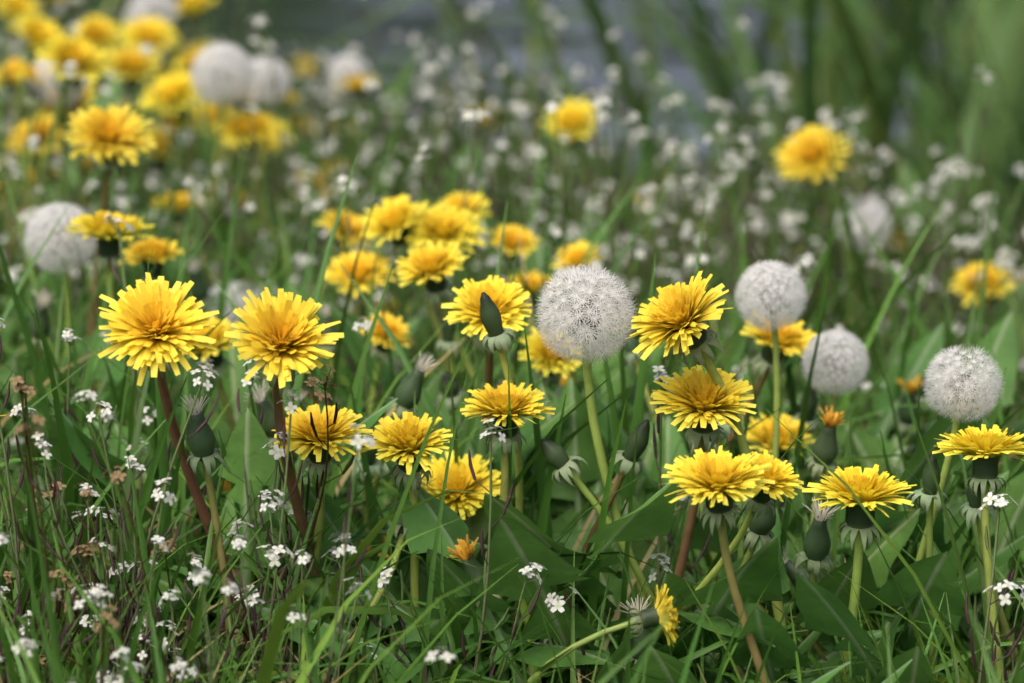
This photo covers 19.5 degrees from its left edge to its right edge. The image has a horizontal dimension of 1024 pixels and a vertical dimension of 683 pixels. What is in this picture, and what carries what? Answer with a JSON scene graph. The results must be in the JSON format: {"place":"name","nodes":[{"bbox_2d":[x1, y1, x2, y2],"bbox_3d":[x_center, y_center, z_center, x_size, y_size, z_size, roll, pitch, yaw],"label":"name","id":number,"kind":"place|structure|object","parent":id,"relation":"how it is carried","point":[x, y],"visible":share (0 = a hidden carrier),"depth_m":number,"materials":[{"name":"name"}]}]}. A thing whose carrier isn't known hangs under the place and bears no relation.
{"place":"outdoors","nodes":[
{"label":"outdoors","id":0,"kind":"place"},
{"bbox_2d":[213,408,282,682],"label":"dandelion leaf","id":1,"kind":"object","parent":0,"point":[248,440],"visible":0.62,"depth_m":1.32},
{"bbox_2d":[3,0,1023,213],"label":"stream water","id":2,"kind":"structure","parent":0,"point":[678,72],"depth_m":6.82,"materials":[{"name":"liquid"}]},
{"bbox_3d":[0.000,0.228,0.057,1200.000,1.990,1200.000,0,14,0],"label":"ground","id":3,"kind":"structure","parent":0,"visible":0},
{"bbox_2d":[0,0,41,128],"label":"dandelion","id":4,"kind":"object","parent":3,"relation":"on","point":[23,7],"visible":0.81,"depth_m":2.74,"materials":[{"name":"yellow plant"}]},
{"bbox_2d":[13,62,57,305],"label":"dandelion","id":5,"kind":"object","parent":3,"relation":"on","point":[32,95],"visible":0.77,"depth_m":1.94,"materials":[{"name":"yellow plant"}]},
{"bbox_2d":[8,12,66,229],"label":"dandelion","id":6,"kind":"object","parent":3,"relation":"on","point":[35,31],"visible":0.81,"depth_m":2.17,"materials":[{"name":"yellow plant"}]},
{"bbox_2d":[19,287,58,386],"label":"spent dandelion","id":7,"kind":"object","parent":3,"relation":"on","point":[42,314],"visible":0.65,"depth_m":1.59,"materials":[{"name":"green plant"}]},
{"bbox_2d":[4,114,76,216],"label":"dandelion","id":8,"kind":"object","parent":3,"relation":"on","point":[23,127],"visible":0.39,"depth_m":2.07,"materials":[{"name":"yellow plant"}]},
{"bbox_2d":[0,59,92,212],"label":"dandelion","id":9,"kind":"object","parent":3,"relation":"on","point":[14,80],"visible":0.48,"depth_m":2.29,"materials":[{"name":"yellow plant"}]},
{"bbox_2d":[29,52,87,281],"bbox_3d":[-0.298,-0.039,1.988,0.039,0.320,0.070,-4,15,-16],"label":"dandelion clock","id":10,"kind":"object","parent":3,"relation":"on","point":[84,80],"visible":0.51,"depth_m":1.94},
{"bbox_2d":[22,200,97,392],"bbox_3d":[-0.239,0.069,1.613,0.041,0.297,0.044,-6,15,-24],"label":"dandelion clock","id":11,"kind":"object","parent":3,"relation":"on","point":[62,248],"visible":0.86,"depth_m":1.57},
{"bbox_2d":[26,34,110,303],"bbox_3d":[-0.282,-0.031,1.932,0.049,0.340,0.077,-6,15,-21],"label":"dandelion","id":12,"kind":"object","parent":3,"relation":"on","point":[79,51],"visible":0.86,"depth_m":1.88,"materials":[{"name":"yellow plant"}]},
{"bbox_2d":[37,82,99,296],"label":"dandelion","id":13,"kind":"object","parent":3,"relation":"on","point":[80,161],"visible":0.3,"depth_m":1.97,"materials":[{"name":"yellow plant"}]},
{"bbox_2d":[62,210,154,425],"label":"dandelion","id":14,"kind":"object","parent":3,"relation":"on","point":[106,235],"visible":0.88,"depth_m":1.53,"materials":[{"name":"yellow plant"}]},
{"bbox_2d":[62,104,158,381],"bbox_3d":[-0.221,0.035,1.719,0.059,0.349,0.092,0,14,0],"label":"dandelion","id":15,"kind":"object","parent":3,"relation":"on","point":[112,132],"visible":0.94,"depth_m":1.66,"materials":[{"name":"yellow plant"}]},
{"bbox_2d":[71,14,151,201],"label":"dandelion","id":16,"kind":"object","parent":3,"relation":"on","point":[95,31],"visible":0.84,"depth_m":2.30,"materials":[{"name":"yellow plant"}]},
{"bbox_2d":[101,42,161,200],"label":"dandelion","id":17,"kind":"object","parent":3,"relation":"on","point":[130,64],"visible":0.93,"depth_m":2.25,"materials":[{"name":"yellow plant"}]},
{"bbox_2d":[118,16,183,191],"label":"dandelion","id":18,"kind":"object","parent":3,"relation":"on","point":[154,32],"visible":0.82,"depth_m":2.44,"materials":[{"name":"yellow plant"}]},
{"bbox_2d":[119,238,184,288],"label":"dandelion","id":19,"kind":"object","parent":3,"relation":"on","point":[142,251],"visible":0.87,"depth_m":1.58,"materials":[{"name":"yellow plant"}]},
{"bbox_2d":[128,0,179,164],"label":"dandelion clock","id":20,"kind":"object","parent":3,"relation":"on","point":[153,9],"visible":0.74,"depth_m":2.52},
{"bbox_2d":[137,124,185,213],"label":"dandelion","id":21,"kind":"object","parent":3,"relation":"on","point":[158,160],"visible":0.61,"depth_m":2.31,"materials":[{"name":"yellow plant"}]},
{"bbox_2d":[98,480,231,628],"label":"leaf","id":22,"kind":"object","parent":3,"relation":"on","point":[227,486],"visible":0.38,"depth_m":1.43,"materials":[{"name":"green plant"}]},
{"bbox_2d":[139,71,204,235],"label":"dandelion","id":23,"kind":"object","parent":3,"relation":"on","point":[166,88],"visible":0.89,"depth_m":2.19,"materials":[{"name":"yellow plant"}]},
{"bbox_2d":[158,113,193,231],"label":"dandelion","id":24,"kind":"object","parent":3,"relation":"on","point":[171,121],"visible":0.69,"depth_m":2.19,"materials":[{"name":"yellow plant"}]},
{"bbox_2d":[151,191,203,296],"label":"dandelion","id":25,"kind":"object","parent":3,"relation":"on","point":[179,204],"visible":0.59,"depth_m":2.02,"materials":[{"name":"yellow plant"}]},
{"bbox_2d":[97,272,260,670],"bbox_3d":[-0.124,0.124,1.297,0.051,0.322,0.129,9,17,33],"label":"dandelion","id":26,"kind":"object","parent":3,"relation":"on","point":[151,319],"visible":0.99,"depth_m":1.23,"materials":[{"name":"yellow plant"}]},
{"bbox_2d":[171,0,219,145],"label":"dandelion","id":27,"kind":"object","parent":3,"relation":"on","point":[193,8],"visible":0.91,"depth_m":2.63,"materials":[{"name":"yellow plant"}]},
{"bbox_2d":[176,256,217,321],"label":"spent dandelion","id":28,"kind":"object","parent":3,"relation":"on","point":[199,289],"visible":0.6,"depth_m":1.74,"materials":[{"name":"green plant"}]},
{"bbox_2d":[179,394,232,682],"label":"spent dandelion","id":29,"kind":"object","parent":3,"relation":"on","point":[201,443],"visible":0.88,"depth_m":1.27,"materials":[{"name":"green plant"}]},
{"bbox_2d":[172,47,245,171],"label":"dandelion","id":30,"kind":"object","parent":3,"relation":"on","point":[189,58],"visible":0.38,"depth_m":2.60,"materials":[{"name":"yellow plant"}]},
{"bbox_2d":[178,316,242,432],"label":"dandelion","id":31,"kind":"object","parent":3,"relation":"on","point":[216,356],"visible":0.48,"depth_m":1.49,"materials":[{"name":"yellow plant"}]},
{"bbox_2d":[185,100,236,168],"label":"dandelion","id":32,"kind":"object","parent":3,"relation":"on","point":[211,112],"visible":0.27,"depth_m":2.45,"materials":[{"name":"yellow plant"}]},
{"bbox_2d":[189,40,255,296],"bbox_3d":[-0.196,-0.037,2.058,0.047,0.344,0.048,-14,19,-43],"label":"dandelion clock","id":33,"kind":"object","parent":3,"relation":"on","point":[223,73],"visible":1,"depth_m":2.02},
{"bbox_2d":[207,281,260,341],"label":"dandelion clock","id":34,"kind":"object","parent":3,"relation":"on","point":[232,317],"visible":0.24,"depth_m":1.75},
{"bbox_2d":[210,78,273,232],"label":"dandelion","id":35,"kind":"object","parent":3,"relation":"on","point":[243,104],"visible":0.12,"depth_m":2.27,"materials":[{"name":"yellow plant"}]},
{"bbox_2d":[212,111,302,290],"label":"dandelion","id":36,"kind":"object","parent":3,"relation":"on","point":[241,122],"visible":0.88,"depth_m":2.04,"materials":[{"name":"yellow plant"}]},
{"bbox_2d":[223,118,294,242],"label":"dandelion","id":37,"kind":"object","parent":3,"relation":"on","point":[274,144],"visible":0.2,"depth_m":2.26,"materials":[{"name":"yellow plant"}]},
{"bbox_2d":[240,55,290,264],"bbox_3d":[-0.200,-0.063,2.241,0.086,0.311,0.040,9,16,31],"label":"dandelion clock","id":38,"kind":"object","parent":3,"relation":"on","point":[264,79],"visible":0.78,"depth_m":2.19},
{"bbox_2d":[244,379,300,495],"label":"spent dandelion","id":39,"kind":"object","parent":3,"relation":"on","point":[261,401],"visible":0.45,"depth_m":1.39,"materials":[{"name":"green plant"}]},
{"bbox_2d":[248,86,302,186],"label":"dandelion","id":40,"kind":"object","parent":3,"relation":"on","point":[287,99],"visible":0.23,"depth_m":2.64,"materials":[{"name":"yellow plant"}]},
{"bbox_2d":[224,287,343,578],"bbox_3d":[-0.094,0.122,1.315,0.049,0.316,0.139,0,14,0],"label":"dandelion","id":41,"kind":"object","parent":3,"relation":"on","point":[281,338],"visible":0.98,"depth_m":1.23,"materials":[{"name":"yellow plant"}]},
{"bbox_2d":[287,57,318,112],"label":"dandelion","id":42,"kind":"object","parent":3,"relation":"on","point":[302,68],"visible":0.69,"depth_m":5.68,"materials":[{"name":"yellow plant"}]},
{"bbox_2d":[271,403,372,565],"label":"dandelion","id":43,"kind":"object","parent":3,"relation":"on","point":[304,440],"visible":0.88,"depth_m":1.29,"materials":[{"name":"yellow plant"}]},
{"bbox_2d":[318,302,343,401],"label":"spent dandelion","id":44,"kind":"object","parent":3,"relation":"on","point":[326,317],"visible":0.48,"depth_m":1.63,"materials":[{"name":"green plant"}]},
{"bbox_2d":[314,208,375,302],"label":"dandelion","id":45,"kind":"object","parent":3,"relation":"on","point":[357,228],"visible":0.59,"depth_m":1.75,"materials":[{"name":"yellow plant"}]},
{"bbox_2d":[325,53,373,170],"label":"dandelion clock","id":46,"kind":"object","parent":3,"relation":"on","point":[340,61],"visible":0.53,"depth_m":2.58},
{"bbox_2d":[335,75,376,184],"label":"dandelion","id":47,"kind":"object","parent":3,"relation":"on","point":[357,97],"visible":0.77,"depth_m":2.56,"materials":[{"name":"yellow plant"}]},
{"bbox_2d":[324,250,396,392],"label":"dandelion","id":48,"kind":"object","parent":3,"relation":"on","point":[363,276],"visible":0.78,"depth_m":1.61,"materials":[{"name":"yellow plant"}]},
{"bbox_2d":[348,430,382,560],"bbox_3d":[-0.083,0.141,1.443,0.067,0.218,0.030,13,19,43],"label":"dandelion bud","id":49,"kind":"object","parent":3,"relation":"on","point":[374,466],"visible":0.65,"depth_m":1.40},
{"bbox_2d":[321,477,430,682],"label":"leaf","id":50,"kind":"object","parent":3,"relation":"on","point":[400,530],"visible":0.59,"depth_m":1.30,"materials":[{"name":"green plant"}]},
{"bbox_2d":[358,312,414,434],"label":"dandelion","id":51,"kind":"object","parent":3,"relation":"on","point":[396,327],"visible":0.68,"depth_m":1.55,"materials":[{"name":"yellow plant"}]},
{"bbox_2d":[360,194,448,367],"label":"dandelion","id":52,"kind":"object","parent":3,"relation":"on","point":[393,221],"visible":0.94,"depth_m":1.62,"materials":[{"name":"yellow plant"}]},
{"bbox_2d":[372,351,437,494],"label":"spent dandelion","id":53,"kind":"object","parent":3,"relation":"on","point":[404,395],"visible":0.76,"depth_m":1.40,"materials":[{"name":"green plant"}]},
{"bbox_2d":[361,411,452,682],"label":"dandelion","id":54,"kind":"object","parent":3,"relation":"on","point":[399,441],"visible":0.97,"depth_m":1.30,"materials":[{"name":"yellow plant"}]},
{"bbox_2d":[393,240,492,421],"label":"dandelion","id":55,"kind":"object","parent":3,"relation":"on","point":[431,265],"visible":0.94,"depth_m":1.50,"materials":[{"name":"yellow plant"}]},
{"bbox_2d":[402,202,486,397],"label":"dandelion","id":56,"kind":"object","parent":3,"relation":"on","point":[446,226],"visible":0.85,"depth_m":1.61,"materials":[{"name":"yellow plant"}]},
{"bbox_2d":[435,308,464,399],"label":"dandelion bud","id":57,"kind":"object","parent":3,"relation":"on","point":[448,331],"visible":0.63,"depth_m":1.51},
{"bbox_2d":[436,371,467,444],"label":"dandelion bud","id":58,"kind":"object","parent":3,"relation":"on","point":[456,389],"visible":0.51,"depth_m":1.50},
{"bbox_2d":[420,450,500,519],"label":"dandelion","id":59,"kind":"object","parent":3,"relation":"on","point":[460,478],"visible":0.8,"depth_m":1.36,"materials":[{"name":"yellow plant"}]},
{"bbox_2d":[436,190,494,384],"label":"dandelion","id":60,"kind":"object","parent":3,"relation":"on","point":[471,203],"visible":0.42,"depth_m":1.75,"materials":[{"name":"yellow plant"}]},
{"bbox_2d":[463,480,488,660],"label":"dandelion leaf","id":61,"kind":"object","parent":3,"relation":"on","point":[476,521],"visible":0.22,"depth_m":1.36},
{"bbox_2d":[441,275,531,457],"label":"dandelion","id":62,"kind":"object","parent":3,"relation":"on","point":[508,299],"visible":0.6,"depth_m":1.36,"materials":[{"name":"yellow plant"}]},
{"bbox_2d":[446,534,526,667],"bbox_3d":[0.020,0.194,1.330,0.099,0.226,0.020,0,14,0],"label":"dandelion bud","id":63,"kind":"object","parent":3,"relation":"on","point":[463,552],"visible":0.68,"depth_m":1.30,"materials":[{"name":"yellow plant"}]},
{"bbox_2d":[480,292,522,627],"bbox_3d":[0.013,0.134,1.370,0.071,0.332,0.027,-10,17,-35],"label":"dandelion bud","id":64,"kind":"object","parent":3,"relation":"on","point":[490,316],"visible":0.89,"depth_m":1.31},
{"bbox_2d":[460,380,555,611],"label":"dandelion","id":65,"kind":"object","parent":3,"relation":"on","point":[492,402],"visible":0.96,"depth_m":1.31,"materials":[{"name":"yellow plant"}]},
{"bbox_2d":[478,224,541,361],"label":"dandelion","id":66,"kind":"object","parent":3,"relation":"on","point":[511,235],"visible":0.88,"depth_m":1.72,"materials":[{"name":"yellow plant"}]},
{"bbox_2d":[0,0,1023,682],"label":"meadow grass","id":67,"kind":"structure","parent":3,"relation":"on","point":[198,542],"depth_m":1.47,"materials":[{"name":"plant"}]},
{"bbox_2d":[0,52,1023,682],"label":"dandelion leaves","id":68,"kind":"object","parent":3,"relation":"on","point":[824,612],"visible":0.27,"depth_m":1.36,"materials":[{"name":"plant"}]},
{"bbox_2d":[0,0,1023,682],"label":"small white wildflowers","id":69,"kind":"object","parent":3,"relation":"on","point":[92,592],"visible":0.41,"depth_m":1.91,"materials":[{"name":"white plant"}]},
{"bbox_2d":[509,270,559,370],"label":"dandelion","id":70,"kind":"object","parent":3,"relation":"on","point":[531,283],"visible":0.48,"depth_m":1.70,"materials":[{"name":"yellow plant"}]},
{"bbox_2d":[518,326,581,387],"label":"dandelion","id":71,"kind":"object","parent":3,"relation":"on","point":[547,363],"visible":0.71,"depth_m":1.50,"materials":[{"name":"yellow plant"}]},
{"bbox_2d":[530,377,614,533],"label":"dandelion leaf","id":72,"kind":"object","parent":3,"relation":"on","point":[581,444],"visible":0.39,"depth_m":1.47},
{"bbox_2d":[538,96,627,276],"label":"dandelion","id":73,"kind":"object","parent":3,"relation":"on","point":[573,114],"visible":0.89,"depth_m":2.20,"materials":[{"name":"yellow plant"}]},
{"bbox_2d":[551,240,630,413],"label":"dandelion","id":74,"kind":"object","parent":3,"relation":"on","point":[574,255],"visible":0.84,"depth_m":1.70,"materials":[{"name":"yellow plant"}]},
{"bbox_2d":[534,263,648,609],"bbox_3d":[0.052,0.135,1.336,0.085,0.349,0.046,0,14,0],"label":"dandelion clock","id":75,"kind":"object","parent":3,"relation":"on","point":[585,316],"visible":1,"depth_m":1.29,"materials":[{"name":"plant"}]},
{"bbox_2d":[540,438,653,603],"bbox_3d":[0.079,0.168,1.356,0.137,0.265,0.019,-4,14,-14],"label":"dandelion bud","id":76,"kind":"object","parent":3,"relation":"on","point":[556,456],"visible":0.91,"depth_m":1.31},
{"bbox_2d":[182,0,1023,358],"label":"bank reeds","id":77,"kind":"object","parent":3,"relation":"on","point":[854,62],"visible":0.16,"depth_m":3.39,"materials":[{"name":"plant"}]},
{"bbox_2d":[528,583,679,682],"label":"dandelion","id":78,"kind":"object","parent":3,"relation":"on","point":[653,616],"visible":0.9,"depth_m":1.23,"materials":[{"name":"yellow plant"}]},
{"bbox_2d":[581,419,649,556],"bbox_3d":[0.021,0.152,1.368,0.102,0.260,0.031,9,16,31],"label":"dandelion bud","id":79,"kind":"object","parent":3,"relation":"on","point":[626,457],"visible":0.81,"depth_m":1.31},
{"bbox_2d":[587,492,676,590],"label":"dandelion leaf","id":80,"kind":"object","parent":3,"relation":"on","point":[640,548],"visible":0.18,"depth_m":1.37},
{"bbox_2d":[619,595,654,669],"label":"spent dandelion","id":81,"kind":"object","parent":3,"relation":"on","point":[642,637],"visible":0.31,"depth_m":1.26,"materials":[{"name":"green plant"}]},
{"bbox_2d":[623,333,699,520],"bbox_3d":[0.099,0.126,1.522,0.107,0.258,0.016,9,17,33],"label":"dandelion bud","id":82,"kind":"object","parent":3,"relation":"on","point":[629,347],"visible":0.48,"depth_m":1.52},
{"bbox_2d":[650,365,756,578],"bbox_3d":[0.083,0.159,1.338,0.046,0.304,0.066,0,14,0],"label":"dandelion","id":83,"kind":"object","parent":3,"relation":"on","point":[702,400],"visible":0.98,"depth_m":1.29,"materials":[{"name":"yellow plant"}]},
{"bbox_2d":[628,271,791,676],"bbox_3d":[0.118,0.133,1.325,0.136,0.337,0.046,-4,14,-14],"label":"dandelion","id":84,"kind":"object","parent":3,"relation":"on","point":[669,312],"visible":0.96,"depth_m":1.28,"materials":[{"name":"yellow plant"}]},
{"bbox_2d":[658,445,774,682],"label":"dandelion","id":85,"kind":"object","parent":3,"relation":"on","point":[713,479],"visible":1,"depth_m":1.22,"materials":[{"name":"yellow plant"}]},
{"bbox_2d":[653,449,803,641],"bbox_3d":[0.064,0.173,1.304,0.132,0.275,0.033,10,17,34],"label":"dandelion","id":86,"kind":"object","parent":3,"relation":"on","point":[779,472],"visible":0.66,"depth_m":1.25,"materials":[{"name":"yellow plant"}]},
{"bbox_2d":[724,494,780,606],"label":"spent dandelion","id":87,"kind":"object","parent":3,"relation":"on","point":[761,526],"visible":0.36,"depth_m":1.30,"materials":[{"name":"green plant"}]},
{"bbox_2d":[738,309,768,413],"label":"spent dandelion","id":88,"kind":"object","parent":3,"relation":"on","point":[752,349],"visible":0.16,"depth_m":1.57,"materials":[{"name":"green plant"}]},
{"bbox_2d":[733,259,809,458],"bbox_3d":[0.120,0.118,1.430,0.040,0.323,0.036,5,15,19],"label":"dandelion clock","id":89,"kind":"object","parent":3,"relation":"on","point":[770,294],"visible":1,"depth_m":1.39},
{"bbox_2d":[726,312,817,450],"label":"dandelion","id":90,"kind":"object","parent":3,"relation":"on","point":[793,338],"visible":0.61,"depth_m":1.49,"materials":[{"name":"yellow plant"}]},
{"bbox_2d":[744,412,815,466],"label":"dandelion","id":91,"kind":"object","parent":3,"relation":"on","point":[757,433],"visible":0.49,"depth_m":1.47,"materials":[{"name":"yellow plant"}]},
{"bbox_2d":[789,383,819,465],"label":"dandelion bud","id":92,"kind":"object","parent":3,"relation":"on","point":[811,419],"visible":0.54,"depth_m":1.49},
{"bbox_2d":[792,497,840,644],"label":"spent dandelion","id":93,"kind":"object","parent":3,"relation":"on","point":[817,544],"visible":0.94,"depth_m":1.30,"materials":[{"name":"green plant"}]},
{"bbox_2d":[772,125,874,373],"bbox_3d":[0.225,0.006,2.035,0.111,0.313,0.053,-9,17,-33],"label":"dandelion","id":94,"kind":"object","parent":3,"relation":"on","point":[807,156],"visible":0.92,"depth_m":1.98,"materials":[{"name":"yellow plant"}]},
{"bbox_2d":[804,405,844,564],"bbox_3d":[0.135,0.152,1.427,0.054,0.256,0.018,13,19,42],"label":"dandelion bud","id":95,"kind":"object","parent":3,"relation":"on","point":[825,448],"visible":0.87,"depth_m":1.39,"materials":[{"name":"green plant"}]},
{"bbox_2d":[782,546,879,670],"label":"spent dandelion","id":96,"kind":"object","parent":3,"relation":"on","point":[792,572],"visible":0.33,"depth_m":1.34,"materials":[{"name":"green plant"}]},
{"bbox_2d":[799,328,870,481],"bbox_3d":[0.142,0.128,1.471,0.063,0.277,0.035,0,14,0],"label":"dandelion clock","id":97,"kind":"object","parent":3,"relation":"on","point":[835,361],"visible":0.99,"depth_m":1.44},
{"bbox_2d":[802,464,916,682],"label":"dandelion","id":98,"kind":"object","parent":3,"relation":"on","point":[870,487],"visible":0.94,"depth_m":1.26,"materials":[{"name":"yellow plant"}]},
{"bbox_2d":[833,194,892,291],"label":"dandelion clock","id":99,"kind":"object","parent":3,"relation":"on","point":[871,223],"visible":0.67,"depth_m":1.99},
{"bbox_2d":[885,445,914,479],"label":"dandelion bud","id":100,"kind":"object","parent":3,"relation":"on","point":[910,450],"visible":0.18,"depth_m":1.55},
{"bbox_2d":[891,375,922,446],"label":"dandelion bud","id":101,"kind":"object","parent":3,"relation":"on","point":[905,417],"visible":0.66,"depth_m":1.60,"materials":[{"name":"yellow plant"}]},
{"bbox_2d":[916,376,937,437],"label":"dandelion bud","id":102,"kind":"object","parent":3,"relation":"on","point":[922,413],"visible":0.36,"depth_m":1.61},
{"bbox_2d":[906,455,948,675],"bbox_3d":[0.173,0.177,1.324,0.035,0.264,0.017,-8,16,-29],"label":"dandelion bud","id":103,"kind":"object","parent":3,"relation":"on","point":[928,498],"visible":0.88,"depth_m":1.30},
{"bbox_2d":[896,546,978,671],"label":"dandelion leaf","id":104,"kind":"object","parent":3,"relation":"on","point":[963,624],"visible":0.07,"depth_m":1.37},
{"bbox_2d":[892,344,1004,657],"bbox_3d":[0.196,0.145,1.346,0.042,0.298,0.037,-6,15,-21],"label":"dandelion clock","id":105,"kind":"object","parent":3,"relation":"on","point":[960,387],"visible":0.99,"depth_m":1.31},
{"bbox_2d":[932,424,1023,682],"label":"dandelion","id":106,"kind":"object","parent":3,"relation":"on","point":[984,449],"visible":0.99,"depth_m":1.28,"materials":[{"name":"yellow plant"}]},
{"bbox_2d":[949,261,1023,408],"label":"dandelion","id":107,"kind":"object","parent":3,"relation":"on","point":[966,284],"visible":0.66,"depth_m":1.88,"materials":[{"name":"yellow plant"}]},
{"bbox_2d":[959,476,1023,682],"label":"dandelion bud","id":108,"kind":"object","parent":3,"relation":"on","point":[972,505],"visible":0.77,"depth_m":1.30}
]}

